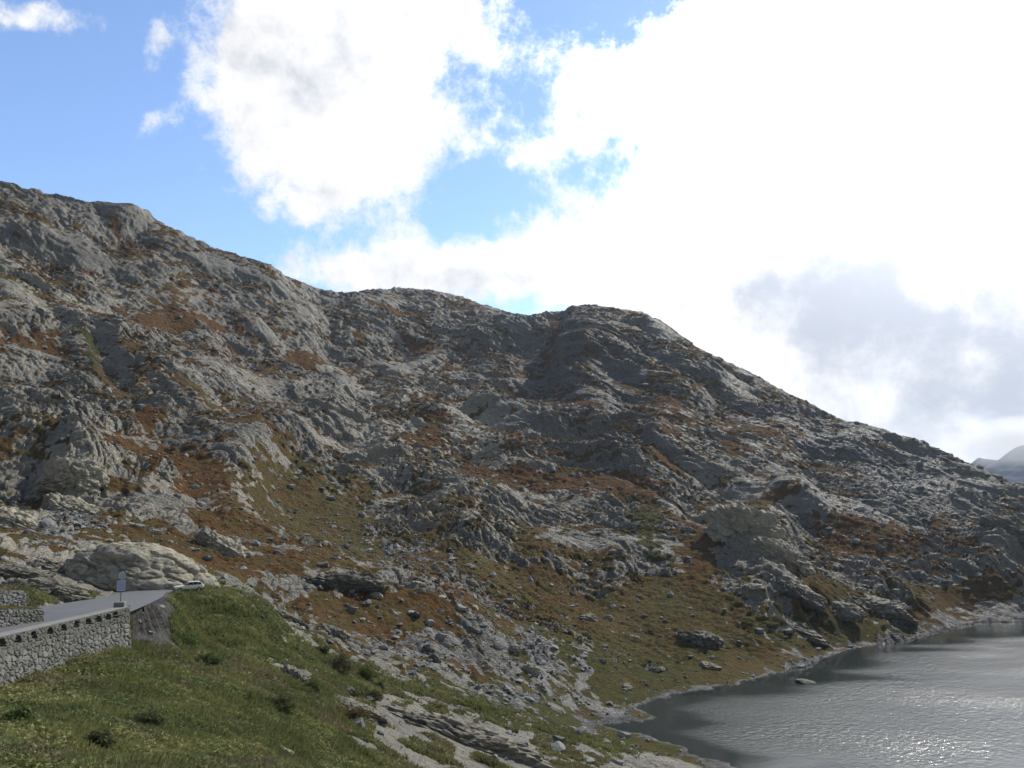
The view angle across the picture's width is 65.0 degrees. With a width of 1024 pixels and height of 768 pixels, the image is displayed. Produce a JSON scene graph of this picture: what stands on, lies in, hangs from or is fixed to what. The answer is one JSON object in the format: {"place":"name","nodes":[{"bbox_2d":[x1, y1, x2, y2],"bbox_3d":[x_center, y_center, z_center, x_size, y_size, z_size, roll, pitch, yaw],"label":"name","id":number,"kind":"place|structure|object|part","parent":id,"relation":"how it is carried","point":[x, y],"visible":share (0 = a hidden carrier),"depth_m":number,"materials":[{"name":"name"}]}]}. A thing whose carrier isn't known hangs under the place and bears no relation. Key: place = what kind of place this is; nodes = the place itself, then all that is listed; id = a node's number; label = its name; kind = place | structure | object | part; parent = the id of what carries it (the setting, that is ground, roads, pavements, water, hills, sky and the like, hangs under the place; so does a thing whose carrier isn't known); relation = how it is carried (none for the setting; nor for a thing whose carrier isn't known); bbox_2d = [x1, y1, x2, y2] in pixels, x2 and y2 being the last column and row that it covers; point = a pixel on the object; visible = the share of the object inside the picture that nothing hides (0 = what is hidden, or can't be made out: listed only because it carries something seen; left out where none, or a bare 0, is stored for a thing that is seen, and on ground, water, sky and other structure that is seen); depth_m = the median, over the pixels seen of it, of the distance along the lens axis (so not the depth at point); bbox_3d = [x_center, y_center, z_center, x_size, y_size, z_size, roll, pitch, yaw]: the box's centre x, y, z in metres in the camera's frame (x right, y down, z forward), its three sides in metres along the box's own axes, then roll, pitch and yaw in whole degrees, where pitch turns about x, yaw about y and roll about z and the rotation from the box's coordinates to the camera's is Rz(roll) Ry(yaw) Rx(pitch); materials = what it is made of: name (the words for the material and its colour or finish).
{"place":"outdoors","nodes":[
{"label":"outdoors","id":0,"kind":"place"},
{"bbox_2d":[0,605,42,609],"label":"terrace ground","id":1,"kind":"structure","parent":0,"point":[12,607],"depth_m":51.32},
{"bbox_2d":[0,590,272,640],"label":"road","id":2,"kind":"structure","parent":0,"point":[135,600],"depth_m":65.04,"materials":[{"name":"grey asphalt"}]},
{"bbox_2d":[0,590,27,609],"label":"parapet wall","id":3,"kind":"structure","parent":2,"relation":"on","point":[13,597],"depth_m":55.34,"materials":[{"name":"grey stone"}]},
{"bbox_2d":[172,581,204,590],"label":"car","id":4,"kind":"object","parent":2,"relation":"on","point":[193,585],"visible":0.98,"depth_m":94.01,"materials":[{"name":"beige paint"}]},
{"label":"side window","id":5,"kind":"part","parent":4,"relation":"part of","materials":[{"name":"black glass"}]},
{"bbox_2d":[0,181,1023,767],"bbox_3d":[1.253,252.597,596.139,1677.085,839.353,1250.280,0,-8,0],"label":"mountain terrain","id":6,"kind":"structure","parent":0,"point":[426,343],"depth_m":336.69,"materials":[{"name":"grey stone"}]},
{"bbox_2d":[0,507,40,527],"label":"rock outcrop","id":7,"kind":"object","parent":6,"relation":"on","point":[11,518],"visible":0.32,"depth_m":132.85,"materials":[{"name":"grey stone"}]},
{"bbox_2d":[0,703,40,723],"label":"shrub","id":8,"kind":"object","parent":6,"relation":"on","point":[25,710],"visible":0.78,"depth_m":26.29,"materials":[{"name":"green plant"}]},
{"bbox_2d":[0,609,43,627],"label":"terrace wall","id":9,"kind":"structure","parent":6,"relation":"on","point":[11,617],"depth_m":50.57,"materials":[{"name":"grey stone"}]},
{"bbox_2d":[0,563,58,579],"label":"rock outcrop","id":10,"kind":"object","parent":6,"relation":"on","point":[22,571],"visible":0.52,"depth_m":92.83,"materials":[{"name":"grey stone"}]},
{"bbox_2d":[0,577,93,602],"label":"rock outcrop","id":11,"kind":"object","parent":6,"relation":"on","point":[64,590],"visible":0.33,"depth_m":75.51,"materials":[{"name":"grey stone"}]},
{"bbox_2d":[26,558,70,572],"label":"rock outcrop","id":12,"kind":"object","parent":6,"relation":"on","point":[55,565],"visible":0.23,"depth_m":101.07,"materials":[{"name":"grey stone"}]},
{"bbox_2d":[0,601,130,686],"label":"stone retaining wall","id":13,"kind":"structure","parent":6,"relation":"on","point":[37,647],"depth_m":48.48,"materials":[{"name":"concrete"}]},
{"bbox_2d":[117,570,125,601],"bbox_3d":[-28.363,14.691,58.341,0.558,2.260,0.097,4,-9,-25],"label":"road sign","id":14,"kind":"object","parent":13,"relation":"attached to","point":[121,583],"visible":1,"depth_m":58.36,"materials":[{"name":"grey"}]},
{"bbox_2d":[34,456,109,494],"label":"rock outcrop","id":15,"kind":"object","parent":6,"relation":"on","point":[87,475],"visible":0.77,"depth_m":200.70,"materials":[{"name":"grey stone"}]},
{"bbox_2d":[40,492,104,514],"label":"rock outcrop","id":16,"kind":"object","parent":6,"relation":"on","point":[56,501],"visible":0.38,"depth_m":185.40,"materials":[{"name":"grey stone"}]},
{"bbox_2d":[83,729,117,747],"bbox_3d":[-13.414,11.552,26.171,1.290,0.670,0.958,-4,-9,26],"label":"shrub","id":17,"kind":"object","parent":6,"relation":"on","point":[103,738],"visible":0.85,"depth_m":26.00,"materials":[{"name":"green plant"}]},
{"bbox_2d":[63,541,219,591],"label":"rock outcrop","id":18,"kind":"object","parent":6,"relation":"on","point":[147,566],"visible":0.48,"depth_m":99.79,"materials":[{"name":"grey stone"}]},
{"bbox_2d":[127,706,169,725],"bbox_3d":[-16.294,14.874,35.803,2.064,0.896,1.635,0,-8,0],"label":"shrub","id":19,"kind":"object","parent":6,"relation":"on","point":[150,716],"visible":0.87,"depth_m":35.58,"materials":[{"name":"green plant"}]},
{"bbox_2d":[146,528,163,534],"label":"boulder","id":20,"kind":"object","parent":6,"relation":"on","point":[155,531],"visible":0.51,"depth_m":158.64,"materials":[{"name":"grey stone"}]},
{"bbox_2d":[156,487,165,493],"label":"boulder","id":21,"kind":"object","parent":6,"relation":"on","point":[161,490],"visible":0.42,"depth_m":214.76,"materials":[{"name":"grey stone"}]},
{"bbox_2d":[157,470,173,483],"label":"boulder","id":22,"kind":"object","parent":6,"relation":"on","point":[165,475],"visible":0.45,"depth_m":230.33,"materials":[{"name":"grey stone"}]},
{"bbox_2d":[173,494,183,499],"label":"boulder","id":23,"kind":"object","parent":6,"relation":"on","point":[178,496],"visible":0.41,"depth_m":214.82,"materials":[{"name":"grey stone"}]},
{"bbox_2d":[177,630,204,647],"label":"shrub","id":24,"kind":"object","parent":6,"relation":"on","point":[191,641],"visible":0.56,"depth_m":70.06,"materials":[{"name":"green plant"}]},
{"bbox_2d":[195,501,206,506],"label":"boulder","id":25,"kind":"object","parent":6,"relation":"on","point":[200,503],"visible":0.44,"depth_m":219.05,"materials":[{"name":"grey stone"}]},
{"bbox_2d":[194,651,226,665],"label":"shrub","id":26,"kind":"object","parent":6,"relation":"on","point":[206,657],"visible":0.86,"depth_m":65.74,"materials":[{"name":"green plant"}]},
{"bbox_2d":[194,531,253,557],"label":"rock outcrop","id":27,"kind":"object","parent":6,"relation":"on","point":[226,546],"visible":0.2,"depth_m":164.03,"materials":[{"name":"grey stone"}]},
{"bbox_2d":[266,693,299,711],"bbox_3d":[-16.997,23.309,59.003,3.020,1.249,2.266,-7,-11,38],"label":"shrub","id":28,"kind":"object","parent":6,"relation":"on","point":[284,702],"visible":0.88,"depth_m":58.83,"materials":[{"name":"green plant"}]},
{"bbox_2d":[280,745,293,754],"bbox_3d":[-12.974,20.683,45.198,1.484,0.764,1.396,8,-12,-42],"label":"boulder","id":29,"kind":"object","parent":6,"relation":"on","point":[288,751],"visible":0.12,"depth_m":44.98,"materials":[{"name":"grey stone"}]},
{"bbox_2d":[272,605,313,634],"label":"rock outcrop","id":30,"kind":"object","parent":6,"relation":"on","point":[284,614],"visible":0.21,"depth_m":125.33,"materials":[{"name":"grey stone"}]},
{"bbox_2d":[280,664,311,681],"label":"rock outcrop","id":31,"kind":"object","parent":6,"relation":"on","point":[304,675],"visible":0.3,"depth_m":75.37,"materials":[{"name":"grey stone"}]},
{"bbox_2d":[304,680,320,692],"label":"shrub","id":32,"kind":"object","parent":6,"relation":"on","point":[315,685],"visible":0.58,"depth_m":72.91,"materials":[{"name":"green plant"}]},
{"bbox_2d":[316,642,330,654],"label":"shrub","id":33,"kind":"object","parent":6,"relation":"on","point":[325,650],"visible":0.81,"depth_m":104.58,"materials":[{"name":"green plant"}]},
{"bbox_2d":[314,623,351,639],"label":"rock outcrop","id":34,"kind":"object","parent":6,"relation":"on","point":[332,630],"visible":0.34,"depth_m":133.49,"materials":[{"name":"grey stone"}]},
{"bbox_2d":[323,650,355,672],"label":"shrub","id":35,"kind":"object","parent":6,"relation":"on","point":[343,664],"visible":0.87,"depth_m":96.59,"materials":[{"name":"green plant"}]},
{"bbox_2d":[301,571,388,592],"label":"rock outcrop","id":36,"kind":"object","parent":6,"relation":"on","point":[360,581],"visible":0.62,"depth_m":161.54,"materials":[{"name":"grey stone"}]},
{"bbox_2d":[347,685,355,693],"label":"boulder","id":37,"kind":"object","parent":6,"relation":"on","point":[350,689],"visible":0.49,"depth_m":88.99,"materials":[{"name":"grey stone"}]},
{"bbox_2d":[0,537,710,767],"bbox_3d":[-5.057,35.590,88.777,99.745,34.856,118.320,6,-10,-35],"label":"meadow grass","id":38,"kind":"structure","parent":6,"relation":"on","point":[219,699],"depth_m":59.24,"materials":[{"name":"green plant"}]},
{"bbox_2d":[336,703,376,719],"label":"shrub","id":39,"kind":"object","parent":6,"relation":"on","point":[355,712],"visible":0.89,"depth_m":70.91,"materials":[{"name":"green plant"}]},
{"bbox_2d":[334,694,388,724],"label":"rock outcrop","id":40,"kind":"object","parent":6,"relation":"on","point":[380,718],"visible":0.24,"depth_m":77.58,"materials":[{"name":"grey stone"}]},
{"bbox_2d":[358,660,380,678],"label":"shrub","id":41,"kind":"object","parent":6,"relation":"on","point":[367,672],"visible":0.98,"depth_m":102.40,"materials":[{"name":"green plant"}]},
{"bbox_2d":[363,689,384,701],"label":"shrub","id":42,"kind":"object","parent":6,"relation":"on","point":[377,695],"visible":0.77,"depth_m":90.61,"materials":[{"name":"green plant"}]},
{"bbox_2d":[371,592,382,598],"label":"boulder","id":43,"kind":"object","parent":6,"relation":"on","point":[378,595],"visible":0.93,"depth_m":162.03,"materials":[{"name":"grey stone"}]},
{"bbox_2d":[374,680,385,689],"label":"shrub","id":44,"kind":"object","parent":6,"relation":"on","point":[381,683],"visible":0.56,"depth_m":98.13,"materials":[{"name":"green plant"}]},
{"bbox_2d":[392,611,401,616],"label":"boulder","id":45,"kind":"object","parent":6,"relation":"on","point":[396,613],"visible":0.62,"depth_m":157.63,"materials":[{"name":"grey stone"}]},
{"bbox_2d":[411,581,427,587],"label":"boulder","id":46,"kind":"object","parent":6,"relation":"on","point":[421,584],"visible":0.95,"depth_m":173.72,"materials":[{"name":"grey stone"}]},
{"bbox_2d":[430,653,441,662],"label":"boulder","id":47,"kind":"object","parent":6,"relation":"on","point":[434,657],"visible":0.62,"depth_m":139.57,"materials":[{"name":"grey stone"}]},
{"bbox_2d":[460,563,475,569],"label":"boulder","id":48,"kind":"object","parent":6,"relation":"on","point":[470,566],"visible":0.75,"depth_m":226.44,"materials":[{"name":"grey stone"}]},
{"bbox_2d":[386,705,555,767],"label":"rock outcrop","id":49,"kind":"object","parent":6,"relation":"on","point":[473,735],"visible":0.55,"depth_m":88.44,"materials":[{"name":"grey stone"}]},
{"bbox_2d":[466,578,478,586],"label":"boulder","id":50,"kind":"object","parent":6,"relation":"on","point":[470,582],"visible":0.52,"depth_m":212.34,"materials":[{"name":"grey stone"}]},
{"bbox_2d":[469,626,480,633],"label":"boulder","id":51,"kind":"object","parent":6,"relation":"on","point":[475,629],"visible":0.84,"depth_m":162.56,"materials":[{"name":"grey stone"}]},
{"bbox_2d":[0,258,1023,767],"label":"scree stones","id":52,"kind":"object","parent":6,"relation":"on","point":[414,670],"visible":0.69,"depth_m":231.43,"materials":[{"name":"grey stone"}]},
{"bbox_2d":[509,644,522,654],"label":"boulder","id":53,"kind":"object","parent":6,"relation":"on","point":[517,649],"visible":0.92,"depth_m":163.89,"materials":[{"name":"grey stone"}]},
{"bbox_2d":[522,663,540,676],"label":"boulder","id":54,"kind":"object","parent":6,"relation":"on","point":[535,670],"visible":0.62,"depth_m":158.86,"materials":[{"name":"grey stone"}]},
{"bbox_2d":[535,682,545,689],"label":"boulder","id":55,"kind":"object","parent":6,"relation":"on","point":[539,685],"visible":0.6,"depth_m":154.86,"materials":[{"name":"grey stone"}]},
{"bbox_2d":[577,613,598,621],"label":"boulder","id":56,"kind":"object","parent":6,"relation":"on","point":[589,616],"visible":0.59,"depth_m":208.83,"materials":[{"name":"grey stone"}]},
{"bbox_2d":[603,614,614,621],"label":"boulder","id":57,"kind":"object","parent":6,"relation":"on","point":[609,617],"visible":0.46,"depth_m":212.33,"materials":[{"name":"grey stone"}]},
{"bbox_2d":[619,683,632,689],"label":"boulder","id":58,"kind":"object","parent":6,"relation":"on","point":[628,686],"visible":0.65,"depth_m":169.12,"materials":[{"name":"grey stone"}]},
{"bbox_2d":[656,666,665,672],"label":"boulder","id":59,"kind":"object","parent":6,"relation":"on","point":[659,669],"visible":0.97,"depth_m":183.86,"materials":[{"name":"grey stone"}]},
{"bbox_2d":[673,630,726,649],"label":"rock outcrop","id":60,"kind":"object","parent":6,"relation":"on","point":[711,640],"visible":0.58,"depth_m":202.16,"materials":[{"name":"grey stone"}]},
{"bbox_2d":[699,661,721,669],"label":"boulder","id":61,"kind":"object","parent":6,"relation":"on","point":[706,665],"visible":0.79,"depth_m":188.14,"materials":[{"name":"grey stone"}]},
{"bbox_2d":[702,502,784,544],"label":"rock outcrop","id":62,"kind":"object","parent":6,"relation":"on","point":[725,522],"visible":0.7,"depth_m":275.65,"materials":[{"name":"grey stone"}]},
{"bbox_2d":[744,583,765,590],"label":"boulder","id":63,"kind":"object","parent":6,"relation":"on","point":[753,586],"visible":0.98,"depth_m":233.99,"materials":[{"name":"grey stone"}]},
{"bbox_2d":[749,536,815,575],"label":"rock outcrop","id":64,"kind":"object","parent":6,"relation":"on","point":[780,551],"visible":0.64,"depth_m":256.88,"materials":[{"name":"grey stone"}]},
{"bbox_2d":[755,612,830,646],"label":"rock outcrop","id":65,"kind":"object","parent":6,"relation":"on","point":[813,636],"visible":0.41,"depth_m":221.45,"materials":[{"name":"grey stone"}]},
{"bbox_2d":[775,577,827,613],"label":"rock outcrop","id":66,"kind":"object","parent":6,"relation":"on","point":[806,596],"visible":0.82,"depth_m":234.66,"materials":[{"name":"grey stone"}]},
{"bbox_2d":[832,601,866,622],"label":"boulder","id":67,"kind":"object","parent":6,"relation":"on","point":[849,612],"visible":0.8,"depth_m":239.61,"materials":[{"name":"grey stone"}]},
{"bbox_2d":[858,593,919,625],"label":"rock outcrop","id":68,"kind":"object","parent":6,"relation":"on","point":[896,612],"visible":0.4,"depth_m":250.38,"materials":[{"name":"grey stone"}]},
{"bbox_2d":[977,513,1023,549],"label":"rock outcrop","id":69,"kind":"object","parent":6,"relation":"on","point":[1013,526],"visible":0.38,"depth_m":333.35,"materials":[{"name":"grey stone"}]},
{"bbox_2d":[0,0,1023,463],"label":"sky","id":70,"kind":"structure","parent":0,"point":[824,199],"materials":[{"name":"white"}]},
{"bbox_2d":[603,622,1023,767],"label":"lake water","id":71,"kind":"structure","parent":0,"point":[952,697],"depth_m":156.72,"materials":[{"name":"grey liquid"}]},
{"bbox_2d":[795,678,814,683],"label":"boulder","id":72,"kind":"object","parent":71,"relation":"in","point":[805,681],"visible":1,"depth_m":181.86,"materials":[{"name":"grey stone"}]},
{"bbox_2d":[971,445,1023,482],"bbox_3d":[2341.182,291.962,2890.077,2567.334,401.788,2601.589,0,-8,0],"label":"distant mountain","id":73,"kind":"structure","parent":0,"point":[1009,466],"depth_m":2826.61,"materials":[{"name":"grey stone"}]}
]}

